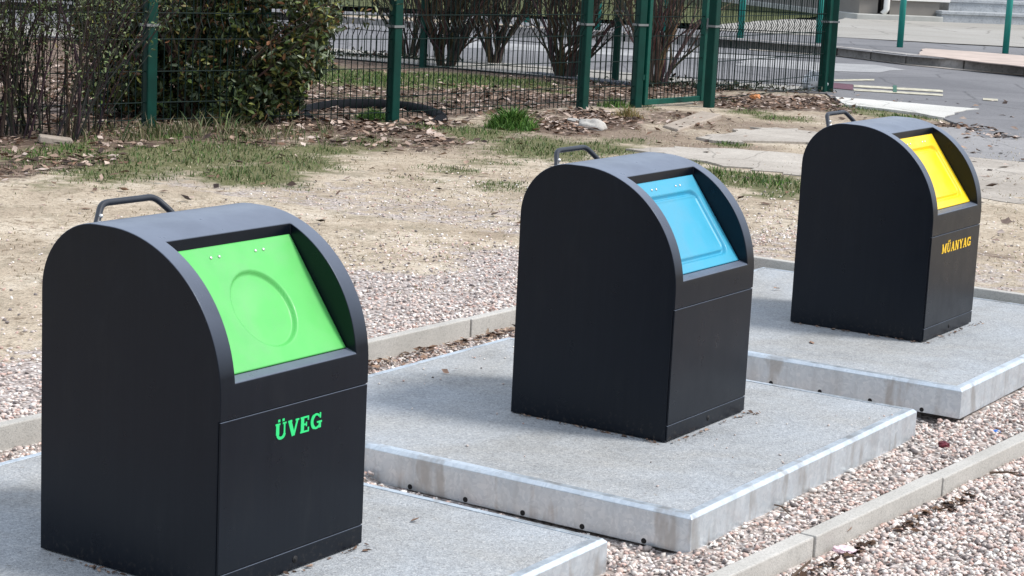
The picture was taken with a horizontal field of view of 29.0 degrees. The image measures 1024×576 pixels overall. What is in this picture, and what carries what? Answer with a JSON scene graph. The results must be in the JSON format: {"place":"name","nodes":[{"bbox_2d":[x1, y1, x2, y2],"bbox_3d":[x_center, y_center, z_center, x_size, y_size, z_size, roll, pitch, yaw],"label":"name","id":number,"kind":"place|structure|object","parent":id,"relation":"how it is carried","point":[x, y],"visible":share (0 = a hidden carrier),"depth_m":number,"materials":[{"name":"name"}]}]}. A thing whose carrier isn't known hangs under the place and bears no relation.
{"place":"outdoors","nodes":[
{"label":"outdoors","id":0,"kind":"place"},
{"bbox_2d":[2,24,818,91],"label":"pavement","id":1,"kind":"structure","parent":0,"point":[506,69],"depth_m":30.63,"materials":[{"name":"concrete"}]},
{"bbox_2d":[0,0,1023,575],"bbox_3d":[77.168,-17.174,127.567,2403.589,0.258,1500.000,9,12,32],"label":"ground","id":2,"kind":"structure","parent":0,"point":[76,198],"depth_m":15.46,"materials":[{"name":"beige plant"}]},
{"bbox_2d":[0,413,40,450],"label":"edging stone","id":3,"kind":"object","parent":2,"relation":"on","point":[23,431],"depth_m":8.12,"materials":[{"name":"concrete"}]},
{"bbox_2d":[0,2,66,9],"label":"kerb stone","id":4,"kind":"object","parent":2,"relation":"on","point":[55,8],"visible":0.12,"depth_m":41.40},
{"bbox_2d":[38,134,72,143],"bbox_3d":[-4.220,-1.365,18.266,0.303,0.101,0.171,0,11,-17],"label":"broken brick","id":5,"kind":"object","parent":2,"relation":"on","point":[48,139],"visible":0.84,"depth_m":18.19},
{"bbox_2d":[0,0,201,140],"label":"twiggy shrub","id":6,"kind":"object","parent":2,"relation":"on","point":[11,40],"visible":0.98,"depth_m":18.49,"materials":[{"name":"brown plant"}]},
{"bbox_2d":[20,104,337,159],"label":"weeds","id":7,"kind":"object","parent":2,"relation":"on","point":[188,130],"visible":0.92,"depth_m":19.43,"materials":[{"name":"green plant"}]},
{"bbox_2d":[0,0,402,125],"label":"evergreen shrub","id":8,"kind":"object","parent":2,"relation":"on","point":[294,47],"visible":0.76,"depth_m":20.50,"materials":[{"name":"green plant"}]},
{"bbox_2d":[237,12,289,18],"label":"kerb stone","id":9,"kind":"object","parent":2,"relation":"on","point":[280,16],"depth_m":42.48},
{"bbox_2d":[0,452,607,575],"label":"platform","id":10,"kind":"structure","parent":2,"relation":"on","point":[439,538],"depth_m":6.89,"materials":[{"name":"concrete"}]},
{"bbox_2d":[41,194,368,575],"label":"waste container","id":11,"kind":"object","parent":10,"relation":"on","point":[204,390],"visible":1,"depth_m":6.38,"materials":[{"name":"metal"}]},
{"bbox_2d":[216,384,366,575],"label":"door","id":12,"kind":"structure","parent":11,"relation":"in","point":[291,476],"depth_m":6.44,"materials":[{"name":"paint"}]},
{"bbox_2d":[59,321,983,575],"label":"leaf crumbs","id":13,"kind":"object","parent":10,"relation":"on","point":[355,547],"visible":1,"depth_m":8.47,"materials":[{"name":"brown plant"}]},
{"bbox_2d":[331,15,364,23],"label":"kerb stone","id":14,"kind":"object","parent":2,"relation":"on","point":[356,19],"visible":0.12,"depth_m":41.90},
{"bbox_2d":[243,46,471,60],"bbox_3d":[-2.644,-3.780,31.638,4.002,0.209,0.639,3,10,-1],"label":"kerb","id":15,"kind":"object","parent":2,"relation":"on","point":[373,53],"visible":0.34,"depth_m":31.62,"materials":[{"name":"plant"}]},
{"bbox_2d":[356,107,384,119],"bbox_3d":[-1.539,-1.955,22.017,0.458,0.138,0.430,9,12,32],"label":"grass tuft","id":16,"kind":"object","parent":2,"relation":"on","point":[371,115],"visible":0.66,"depth_m":21.95,"materials":[{"name":"green plant"}]},
{"bbox_2d":[300,99,447,124],"bbox_3d":[-1.573,-1.911,22.317,1.823,0.281,1.971,9,12,32],"label":"rubber ring","id":17,"kind":"object","parent":2,"relation":"on","point":[440,116],"visible":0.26,"depth_m":22.96,"materials":[{"name":"black rubber"}]},
{"bbox_2d":[365,18,436,27],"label":"kerb stone","id":18,"kind":"object","parent":2,"relation":"on","point":[374,22],"visible":0.26,"depth_m":41.62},
{"bbox_2d":[369,0,443,57],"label":"bare shrub","id":19,"kind":"object","parent":2,"relation":"on","point":[412,40],"visible":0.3,"depth_m":31.77,"materials":[{"name":"brown plant"}]},
{"bbox_2d":[0,0,833,132],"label":"wire fence","id":20,"kind":"object","parent":2,"relation":"on","point":[149,71],"visible":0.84,"depth_m":22.87,"materials":[{"name":"metal"}]},
{"bbox_2d":[642,0,709,104],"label":"gate","id":21,"kind":"structure","parent":20,"relation":"attached to","point":[702,51],"depth_m":25.52,"materials":[{"name":"green metal"}]},
{"bbox_2d":[368,318,469,360],"bbox_3d":[-0.521,0.323,10.344,0.058,0.208,0.955,10,12,33],"label":"edging stone","id":22,"kind":"object","parent":2,"relation":"on","point":[391,345],"visible":0.31,"depth_m":10.32,"materials":[{"name":"concrete"}]},
{"bbox_2d":[1,0,839,91],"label":"wire fence","id":23,"kind":"object","parent":2,"relation":"on","point":[832,46],"visible":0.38,"depth_m":29.12,"materials":[{"name":"metal"}]},
{"bbox_2d":[387,0,525,65],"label":"bare shrub","id":24,"kind":"object","parent":2,"relation":"on","point":[449,2],"visible":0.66,"depth_m":30.21,"materials":[{"name":"brown plant"}]},
{"bbox_2d":[0,68,945,197],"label":"grass","id":25,"kind":"structure","parent":2,"relation":"on","point":[544,143],"depth_m":18.38,"materials":[{"name":"green plant"}]},
{"bbox_2d":[437,24,510,34],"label":"kerb stone","id":26,"kind":"object","parent":2,"relation":"on","point":[486,30],"visible":0.04,"depth_m":40.51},
{"bbox_2d":[466,306,515,336],"bbox_3d":[0.025,0.208,11.128,0.058,0.205,0.955,10,12,33],"label":"edging stone","id":27,"kind":"object","parent":2,"relation":"on","point":[492,321],"visible":0.26,"depth_m":10.88,"materials":[{"name":"concrete"}]},
{"bbox_2d":[467,0,543,62],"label":"bare shrub","id":28,"kind":"object","parent":2,"relation":"on","point":[498,49],"visible":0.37,"depth_m":31.51,"materials":[{"name":"brown plant"}]},
{"bbox_2d":[0,55,1023,240],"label":"leaf litter","id":29,"kind":"object","parent":2,"relation":"on","point":[556,123],"visible":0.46,"depth_m":22.20,"materials":[{"name":"brown plant"}]},
{"bbox_2d":[0,328,1023,575],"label":"gravel","id":30,"kind":"structure","parent":2,"relation":"on","point":[964,442],"depth_m":8.27,"materials":[{"name":"beige gravel"}]},
{"bbox_2d":[368,324,514,369],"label":"dry leaves","id":31,"kind":"object","parent":30,"relation":"on","point":[461,341],"visible":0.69,"depth_m":10.35,"materials":[{"name":"brown plant"}]},
{"bbox_2d":[482,103,542,131],"bbox_3d":[0.003,-1.876,21.518,0.778,0.307,0.760,9,12,32],"label":"grass tuft","id":32,"kind":"object","parent":2,"relation":"on","point":[516,118],"visible":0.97,"depth_m":21.39,"materials":[{"name":"green plant"}]},
{"bbox_2d":[250,0,816,23],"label":"verge","id":33,"kind":"structure","parent":2,"relation":"on","point":[611,16],"depth_m":52.02,"materials":[{"name":"green plant"}]},
{"bbox_2d":[515,26,566,37],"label":"kerb stone","id":34,"kind":"object","parent":2,"relation":"on","point":[522,31],"visible":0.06,"depth_m":40.22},
{"bbox_2d":[503,0,635,76],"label":"bare shrub","id":35,"kind":"object","parent":2,"relation":"on","point":[574,48],"visible":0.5,"depth_m":29.21,"materials":[{"name":"brown plant"}]},
{"bbox_2d":[567,118,578,121],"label":"stone","id":36,"kind":"object","parent":2,"relation":"on","point":[572,119],"visible":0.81,"depth_m":22.69,"materials":[{"name":"white stone"}]},
{"bbox_2d":[526,72,630,85],"bbox_3d":[1.100,-3.081,29.245,2.143,0.055,0.350,12,14,41],"label":"edging strip","id":37,"kind":"object","parent":2,"relation":"on","point":[601,80],"visible":0.34,"depth_m":29.11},
{"bbox_2d":[578,118,607,130],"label":"stone","id":38,"kind":"object","parent":2,"relation":"on","point":[600,125],"visible":0.88,"depth_m":21.87,"materials":[{"name":"grey stone"}]},
{"bbox_2d":[571,29,624,40],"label":"kerb stone","id":39,"kind":"object","parent":2,"relation":"on","point":[594,33],"visible":0.14,"depth_m":40.01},
{"bbox_2d":[597,95,632,108],"bbox_3d":[1.304,-2.363,24.947,0.488,0.165,0.495,3,10,1],"label":"grass tuft","id":40,"kind":"object","parent":2,"relation":"on","point":[611,104],"visible":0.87,"depth_m":24.91,"materials":[{"name":"green plant"}]},
{"bbox_2d":[611,105,643,117],"bbox_3d":[1.382,-2.100,23.494,0.466,0.175,0.472,9,12,32],"label":"grass tuft","id":41,"kind":"object","parent":2,"relation":"on","point":[626,113],"visible":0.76,"depth_m":23.48,"materials":[{"name":"beige plant"}]},
{"bbox_2d":[364,337,916,552],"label":"platform","id":42,"kind":"structure","parent":2,"relation":"on","point":[706,491],"depth_m":8.18,"materials":[{"name":"concrete"}]},
{"bbox_2d":[511,145,753,441],"bbox_3d":[0.552,-0.009,8.759,0.783,1.170,0.753,9,12,31],"label":"waste container","id":43,"kind":"object","parent":42,"relation":"on","point":[635,275],"visible":1,"depth_m":8.50,"materials":[{"name":"paint"}]},
{"bbox_2d":[666,288,751,424],"bbox_3d":[0.865,0.290,8.604,0.008,0.494,0.745,9,12,31],"label":"door","id":44,"kind":"structure","parent":43,"relation":"in","point":[709,344],"depth_m":8.58,"materials":[{"name":"paint"}]},
{"bbox_2d":[378,346,892,486],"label":"stray gravel","id":45,"kind":"structure","parent":42,"relation":"on","point":[467,445],"depth_m":8.77,"materials":[{"name":"beige gravel"}]},
{"bbox_2d":[625,32,676,43],"bbox_3d":[2.822,-5.031,40.074,1.039,0.251,0.320,4,10,5],"label":"kerb stone","id":46,"kind":"object","parent":2,"relation":"on","point":[626,37],"visible":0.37,"depth_m":39.95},
{"bbox_2d":[543,75,795,90],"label":"leaf litter","id":47,"kind":"object","parent":2,"relation":"on","point":[673,84],"visible":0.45,"depth_m":28.47,"materials":[{"name":"brown plant"}]},
{"bbox_2d":[610,0,741,86],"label":"bare shrub","id":48,"kind":"object","parent":2,"relation":"on","point":[658,36],"visible":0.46,"depth_m":28.36,"materials":[{"name":"brown plant"}]},
{"bbox_2d":[663,111,720,131],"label":"stone slab","id":49,"kind":"structure","parent":2,"relation":"on","point":[704,119],"depth_m":23.14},
{"bbox_2d":[678,36,729,46],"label":"kerb stone","id":50,"kind":"object","parent":2,"relation":"on","point":[720,42],"visible":0.13,"depth_m":39.83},
{"bbox_2d":[749,93,760,98],"bbox_3d":[3.349,-2.621,27.208,0.159,0.116,0.120,9,12,32],"label":"scrap","id":51,"kind":"object","parent":2,"relation":"on","point":[755,96],"visible":0.56,"depth_m":27.16,"materials":[{"name":"orange"}]},
{"bbox_2d":[696,127,816,144],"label":"concrete path","id":52,"kind":"structure","parent":2,"relation":"on","point":[777,135],"depth_m":21.84,"materials":[{"name":"grey concrete"}]},
{"bbox_2d":[732,38,784,50],"bbox_3d":[4.976,-4.838,39.594,1.142,0.247,0.320,10,12,34],"label":"kerb stone","id":53,"kind":"object","parent":2,"relation":"on","point":[752,44],"visible":0.35,"depth_m":39.48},
{"bbox_2d":[663,73,854,93],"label":"leaf litter","id":54,"kind":"object","parent":2,"relation":"on","point":[762,87],"visible":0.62,"depth_m":28.69,"materials":[{"name":"brown plant"}]},
{"bbox_2d":[706,533,813,575],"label":"edging stone","id":55,"kind":"object","parent":2,"relation":"on","point":[775,559],"visible":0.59,"depth_m":7.33,"materials":[{"name":"concrete"}]},
{"bbox_2d":[754,256,794,270],"bbox_3d":[1.803,-0.045,12.852,0.740,0.258,0.060,9,12,32],"label":"edging stone","id":56,"kind":"object","parent":2,"relation":"on","point":[760,262],"visible":0.04,"depth_m":12.87,"materials":[{"name":"concrete"}]},
{"bbox_2d":[774,504,790,515],"bbox_3d":[1.066,0.875,7.910,0.021,0.026,0.183,-3,12,-30],"label":"twig","id":57,"kind":"object","parent":2,"relation":"on","point":[782,507],"visible":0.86,"depth_m":7.89,"materials":[{"name":"brown wood"}]},
{"bbox_2d":[802,70,818,90],"bbox_3d":[4.479,-2.993,29.118,0.463,0.436,0.347,9,12,32],"label":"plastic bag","id":58,"kind":"object","parent":2,"relation":"on","point":[813,83],"visible":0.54,"depth_m":29.01,"materials":[{"name":"white plastic"}]},
{"bbox_2d":[784,42,842,54],"bbox_3d":[5.934,-4.673,38.941,1.142,0.248,0.320,10,12,34],"label":"kerb stone","id":59,"kind":"object","parent":2,"relation":"on","point":[818,48],"visible":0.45,"depth_m":38.88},
{"bbox_2d":[721,0,949,21],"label":"building","id":60,"kind":"structure","parent":2,"relation":"on","point":[920,10],"depth_m":54.66,"materials":[{"name":"concrete"}]},
{"bbox_2d":[877,0,880,12],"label":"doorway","id":61,"kind":"structure","parent":60,"relation":"in","point":[879,1],"depth_m":55.00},
{"bbox_2d":[837,47,880,58],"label":"kerb stone","id":62,"kind":"object","parent":2,"relation":"on","point":[856,53],"visible":0.51,"depth_m":38.08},
{"bbox_2d":[800,474,941,557],"bbox_3d":[1.476,0.952,8.063,0.072,0.155,1.172,10,13,35],"label":"edging stone","id":63,"kind":"object","parent":2,"relation":"on","point":[828,535],"visible":0.54,"depth_m":7.98,"materials":[{"name":"concrete"}]},
{"bbox_2d":[746,267,1023,418],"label":"platform","id":64,"kind":"structure","parent":2,"relation":"on","point":[966,370],"depth_m":10.20,"materials":[{"name":"concrete"}]},
{"bbox_2d":[790,110,981,341],"bbox_3d":[2.109,-0.370,11.027,0.784,1.170,0.753,9,12,32],"label":"waste container","id":65,"kind":"object","parent":64,"relation":"on","point":[888,224],"visible":1,"depth_m":10.76,"materials":[{"name":"paint"}]},
{"bbox_2d":[923,224,979,328],"bbox_3d":[2.422,-0.071,10.869,0.011,0.494,0.745,9,12,32],"label":"door","id":66,"kind":"structure","parent":65,"relation":"in","point":[952,255],"depth_m":10.85,"materials":[{"name":"paint"}]},
{"bbox_2d":[871,50,917,62],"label":"kerb stone","id":67,"kind":"object","parent":2,"relation":"on","point":[888,57],"visible":0.56,"depth_m":37.27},
{"bbox_2d":[835,97,977,119],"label":"pale slab","id":68,"kind":"structure","parent":2,"relation":"on","point":[934,111],"depth_m":26.72,"materials":[{"name":"concrete"}]},
{"bbox_2d":[938,441,949,447],"bbox_3d":[1.983,0.721,9.076,0.058,0.034,0.046,9,12,32],"label":"scrap","id":69,"kind":"object","parent":2,"relation":"on","point":[942,444],"visible":1,"depth_m":9.06,"materials":[{"name":"red"}]},
{"bbox_2d":[930,431,1023,495],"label":"edging stone","id":70,"kind":"object","parent":2,"relation":"on","point":[956,475],"visible":0.51,"depth_m":8.87,"materials":[{"name":"concrete"}]},
{"bbox_2d":[936,0,1023,24],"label":"entrance steps","id":71,"kind":"structure","parent":2,"relation":"on","point":[978,11],"depth_m":55.37,"materials":[{"name":"concrete"}]},
{"bbox_2d":[939,127,1023,161],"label":"asphalt apron","id":72,"kind":"object","parent":2,"relation":"on","point":[1003,147],"visible":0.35,"depth_m":22.03,"materials":[{"name":"grey asphalt"}]},
{"bbox_2d":[964,61,1023,74],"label":"kerb stone","id":73,"kind":"object","parent":2,"relation":"on","point":[970,65],"visible":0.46,"depth_m":35.63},
{"bbox_2d":[973,286,1023,303],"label":"edging stone","id":74,"kind":"object","parent":2,"relation":"on","point":[999,295],"visible":0.08,"depth_m":12.07,"materials":[{"name":"concrete"}]},
{"bbox_2d":[990,471,1019,476],"bbox_3d":[2.194,0.822,8.796,0.134,0.028,0.027,7,11,22],"label":"twig","id":75,"kind":"object","parent":2,"relation":"on","point":[998,472],"visible":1,"depth_m":8.80,"materials":[{"name":"brown wood"}]},
{"bbox_2d":[0,151,1023,421],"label":"gravel","id":76,"kind":"structure","parent":0,"point":[496,303],"depth_m":11.74,"materials":[{"name":"beige gravel"}]},
{"bbox_2d":[0,0,1023,58],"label":"pavement","id":77,"kind":"structure","parent":0,"point":[908,47],"depth_m":40.80,"materials":[{"name":"concrete"}]},
{"bbox_2d":[594,5,600,29],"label":"bollard","id":78,"kind":"object","parent":77,"relation":"on","point":[597,26],"depth_m":40.79,"materials":[{"name":"teal metal"}]},
{"bbox_2d":[737,0,745,37],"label":"bollard","id":79,"kind":"object","parent":77,"relation":"on","point":[741,18],"depth_m":40.26,"materials":[{"name":"teal metal"}]},
{"bbox_2d":[816,0,823,42],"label":"bollard","id":80,"kind":"object","parent":77,"relation":"on","point":[821,9],"visible":0.28,"depth_m":39.73,"materials":[{"name":"teal metal"}]},
{"bbox_2d":[897,0,906,47],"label":"bollard","id":81,"kind":"object","parent":77,"relation":"on","point":[901,25],"visible":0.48,"depth_m":39.57,"materials":[{"name":"teal metal"}]},
{"bbox_2d":[918,48,1023,66],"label":"kerb top","id":82,"kind":"structure","parent":77,"relation":"on","point":[999,59],"depth_m":37.07,"materials":[{"name":"beige concrete"}]},
{"bbox_2d":[1002,0,1012,53],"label":"bollard","id":83,"kind":"object","parent":77,"relation":"on","point":[1007,26],"visible":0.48,"depth_m":39.11,"materials":[{"name":"teal metal"}]},
{"bbox_2d":[2,5,1023,137],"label":"road","id":84,"kind":"structure","parent":0,"point":[966,88],"depth_m":32.13,"materials":[{"name":"grey asphalt"}]},
{"bbox_2d":[445,41,773,59],"bbox_3d":[1.754,-4.359,36.365,6.450,0.001,2.299,3,10,-1],"label":"pale band","id":85,"kind":"object","parent":84,"relation":"on","point":[625,52],"visible":0.31,"depth_m":36.32,"materials":[{"name":"concrete"}]},
{"bbox_2d":[736,59,902,72],"bbox_3d":[5.459,-3.920,34.933,3.030,0.001,2.669,4,10,6],"label":"pale band","id":86,"kind":"object","parent":84,"relation":"on","point":[858,67],"visible":0.68,"depth_m":34.94,"materials":[{"name":"paint"}]},
{"bbox_2d":[833,83,852,89],"bbox_3d":[5.058,-3.082,30.179,0.307,0.001,1.374,4,10,8],"label":"road marking","id":87,"kind":"object","parent":84,"relation":"on","point":[843,86],"visible":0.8,"depth_m":30.15,"materials":[{"name":"pink paint"}]},
{"bbox_2d":[834,79,873,80],"bbox_3d":[5.499,-3.339,31.713,1.240,0.001,0.250,-6,13,-39],"label":"road marking","id":88,"kind":"object","parent":84,"relation":"on","point":[852,79],"visible":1,"depth_m":31.66,"materials":[{"name":"beige paint"}]},
{"bbox_2d":[749,49,1023,75],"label":"gutter","id":89,"kind":"object","parent":84,"relation":"on","point":[905,63],"visible":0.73,"depth_m":36.55,"materials":[{"name":"concrete"}]},
{"bbox_2d":[854,85,942,91],"bbox_3d":[5.919,-3.056,30.269,1.358,0.001,0.482,4,10,9],"label":"road marking","id":90,"kind":"object","parent":84,"relation":"on","point":[900,88],"visible":1,"depth_m":30.27,"materials":[{"name":"beige paint"}]},
{"bbox_2d":[854,89,942,95],"bbox_3d":[5.760,-2.917,29.460,1.322,0.001,0.392,4,10,9],"label":"road marking","id":91,"kind":"object","parent":84,"relation":"on","point":[898,92],"visible":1,"depth_m":29.45,"materials":[{"name":"beige paint"}]},
{"bbox_2d":[906,54,964,68],"bbox_3d":[7.900,-4.151,36.582,1.209,0.249,0.320,12,14,43],"label":"kerb stone","id":92,"kind":"object","parent":84,"relation":"on","point":[936,61],"visible":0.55,"depth_m":36.45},
{"bbox_2d":[625,146,1023,203],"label":"concrete path","id":93,"kind":"structure","parent":0,"point":[773,161],"depth_m":19.39,"materials":[{"name":"beige concrete"}]},
{"bbox_2d":[720,17,1023,46],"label":"pavement","id":94,"kind":"structure","parent":0,"point":[960,33],"depth_m":47.44,"materials":[{"name":"concrete"}]},
{"bbox_2d":[778,456,1023,575],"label":"gravel","id":95,"kind":"structure","parent":0,"point":[882,548],"depth_m":7.84,"materials":[{"name":"beige gravel"}]},
{"bbox_2d":[791,560,810,575],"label":"twig","id":96,"kind":"object","parent":95,"relation":"on","point":[800,569],"visible":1,"depth_m":7.31,"materials":[{"name":"brown wood"}]},
{"bbox_2d":[832,545,856,554],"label":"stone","id":97,"kind":"object","parent":95,"relation":"on","point":[841,549],"visible":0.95,"depth_m":7.60,"materials":[{"name":"white stone"}]},
{"bbox_2d":[792,492,979,575],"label":"dry leaves","id":98,"kind":"object","parent":95,"relation":"on","point":[909,523],"visible":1,"depth_m":7.93,"materials":[{"name":"brown plant"}]}
]}

